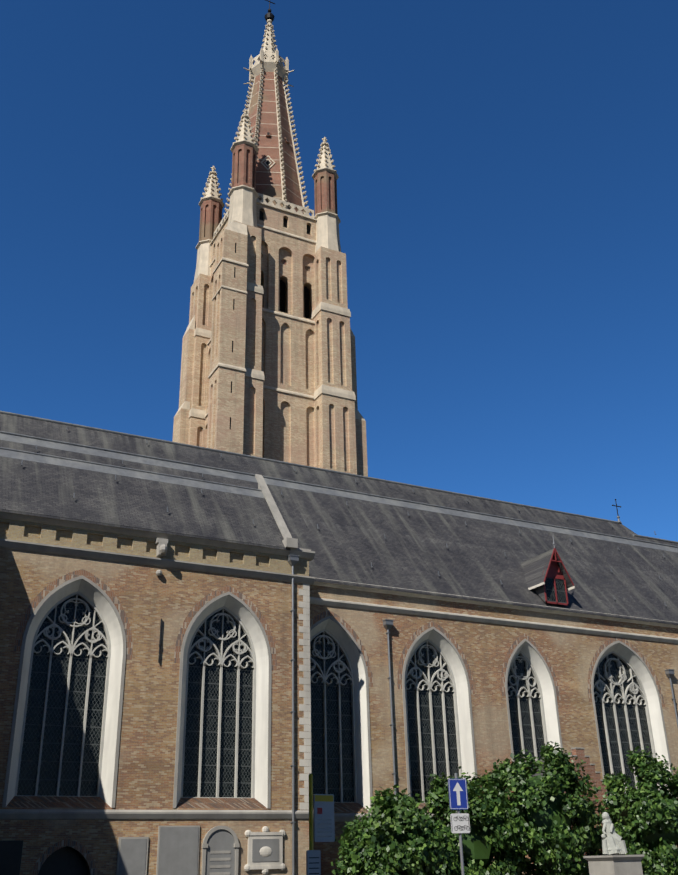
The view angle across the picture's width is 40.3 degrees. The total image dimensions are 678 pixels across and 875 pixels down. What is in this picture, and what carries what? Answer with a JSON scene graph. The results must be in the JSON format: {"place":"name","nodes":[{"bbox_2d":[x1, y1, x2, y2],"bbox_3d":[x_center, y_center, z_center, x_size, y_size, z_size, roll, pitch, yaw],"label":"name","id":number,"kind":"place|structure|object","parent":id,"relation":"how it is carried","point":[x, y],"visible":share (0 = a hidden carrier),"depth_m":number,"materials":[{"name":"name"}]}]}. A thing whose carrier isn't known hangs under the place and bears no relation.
{"place":"outdoors","nodes":[
{"label":"outdoors","id":0,"kind":"place"},
{"bbox_2d":[0,518,310,874],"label":"church wall","id":1,"kind":"structure","parent":0,"point":[149,599],"depth_m":44.49,"materials":[{"name":"brown brick"}]},
{"bbox_2d":[0,825,285,874],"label":"wall plaques","id":2,"kind":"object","parent":1,"relation":"attached to","point":[177,850],"depth_m":42.17,"materials":[{"name":"stone"}]},
{"bbox_2d":[15,591,660,802],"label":"tracery window","id":3,"kind":"structure","parent":1,"relation":"attached to","point":[338,662],"depth_m":50.65,"materials":[{"name":"grey stone"}]},
{"bbox_2d":[17,595,656,802],"bbox_3d":[9.813,16.684,55.492,55.860,9.750,2.600,11,-28,-25],"label":"window glass","id":4,"kind":"object","parent":3,"relation":"in","point":[49,766],"depth_m":46.50,"materials":[{"name":"black glass"}]},
{"bbox_2d":[0,411,677,624],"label":"roof","id":5,"kind":"structure","parent":1,"relation":"on","point":[62,465],"depth_m":60.48,"materials":[{"name":"grey tile"}]},
{"bbox_2d":[21,427,666,605],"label":"roof hooks","id":6,"kind":"object","parent":5,"relation":"on","point":[347,505],"visible":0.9,"depth_m":62.82,"materials":[{"name":"metal"}]},
{"bbox_2d":[521,537,574,605],"bbox_3d":[13.741,9.409,63.151,2.620,4.700,3.725,11,-28,-25],"label":"dormer","id":7,"kind":"object","parent":5,"relation":"on","point":[548,578],"visible":0.96,"depth_m":61.94,"materials":[{"name":"wood"}]},
{"bbox_2d":[612,499,620,522],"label":"roof cross","id":8,"kind":"object","parent":5,"relation":"on","point":[618,516],"visible":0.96,"depth_m":79.88,"materials":[{"name":"metal"}]},
{"bbox_2d":[0,511,677,874],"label":"wall trim","id":9,"kind":"structure","parent":1,"relation":"attached to","point":[101,587],"depth_m":47.13,"materials":[{"name":"grey stone"}]},
{"bbox_2d":[158,554,677,874],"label":"downpipes","id":10,"kind":"object","parent":1,"relation":"attached to","point":[293,560],"visible":0.96,"depth_m":49.64,"materials":[{"name":"metal"}]},
{"bbox_2d":[172,109,367,476],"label":"tower","id":11,"kind":"structure","parent":0,"point":[296,277],"depth_m":106.26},
{"bbox_2d":[223,0,309,221],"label":"spire","id":12,"kind":"structure","parent":11,"relation":"on","point":[278,174],"depth_m":122.57,"materials":[{"name":"brick"}]},
{"bbox_2d":[0,0,677,541],"label":"sky","id":13,"kind":"structure","parent":0,"point":[507,170],"materials":[{"name":"blue"}]},
{"bbox_2d":[309,585,677,874],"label":"church wall","id":14,"kind":"structure","parent":0,"point":[484,647],"depth_m":56.40,"materials":[{"name":"brown brick"}]},
{"label":"ground","id":15,"kind":"structure","parent":0,"visible":0},
{"bbox_2d":[306,773,334,874],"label":"bus stop post","id":16,"kind":"object","parent":15,"relation":"on","point":[321,819],"visible":1,"depth_m":21.84,"materials":[{"name":"metal"}]},
{"bbox_2d":[425,766,528,874],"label":"bush","id":17,"kind":"object","parent":15,"relation":"on","point":[483,839],"visible":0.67,"depth_m":44.83,"materials":[{"name":"green plant"}]},
{"bbox_2d":[480,741,605,874],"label":"bush","id":18,"kind":"object","parent":15,"relation":"on","point":[547,808],"visible":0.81,"depth_m":46.80,"materials":[{"name":"green plant"}]},
{"bbox_2d":[531,747,608,874],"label":"bush","id":19,"kind":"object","parent":15,"relation":"on","point":[588,766],"depth_m":53.06,"materials":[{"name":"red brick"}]},
{"bbox_2d":[597,746,677,874],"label":"bush","id":20,"kind":"object","parent":15,"relation":"on","point":[646,823],"visible":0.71,"depth_m":49.46,"materials":[{"name":"green plant"}]},
{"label":"street","id":21,"kind":"structure","parent":0,"visible":0},
{"bbox_2d":[331,784,467,874],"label":"bush","id":22,"kind":"object","parent":21,"relation":"on","point":[399,833],"visible":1,"depth_m":41.81,"materials":[{"name":"green plant"}]},
{"bbox_2d":[448,773,469,874],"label":"one way sign","id":23,"kind":"object","parent":21,"relation":"on","point":[458,802],"visible":1,"depth_m":23.45,"materials":[{"name":"metal"}]},
{"bbox_2d":[583,812,644,874],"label":"madonna statue","id":24,"kind":"object","parent":21,"relation":"on","point":[615,860],"visible":1,"depth_m":39.34,"materials":[{"name":"stone"}]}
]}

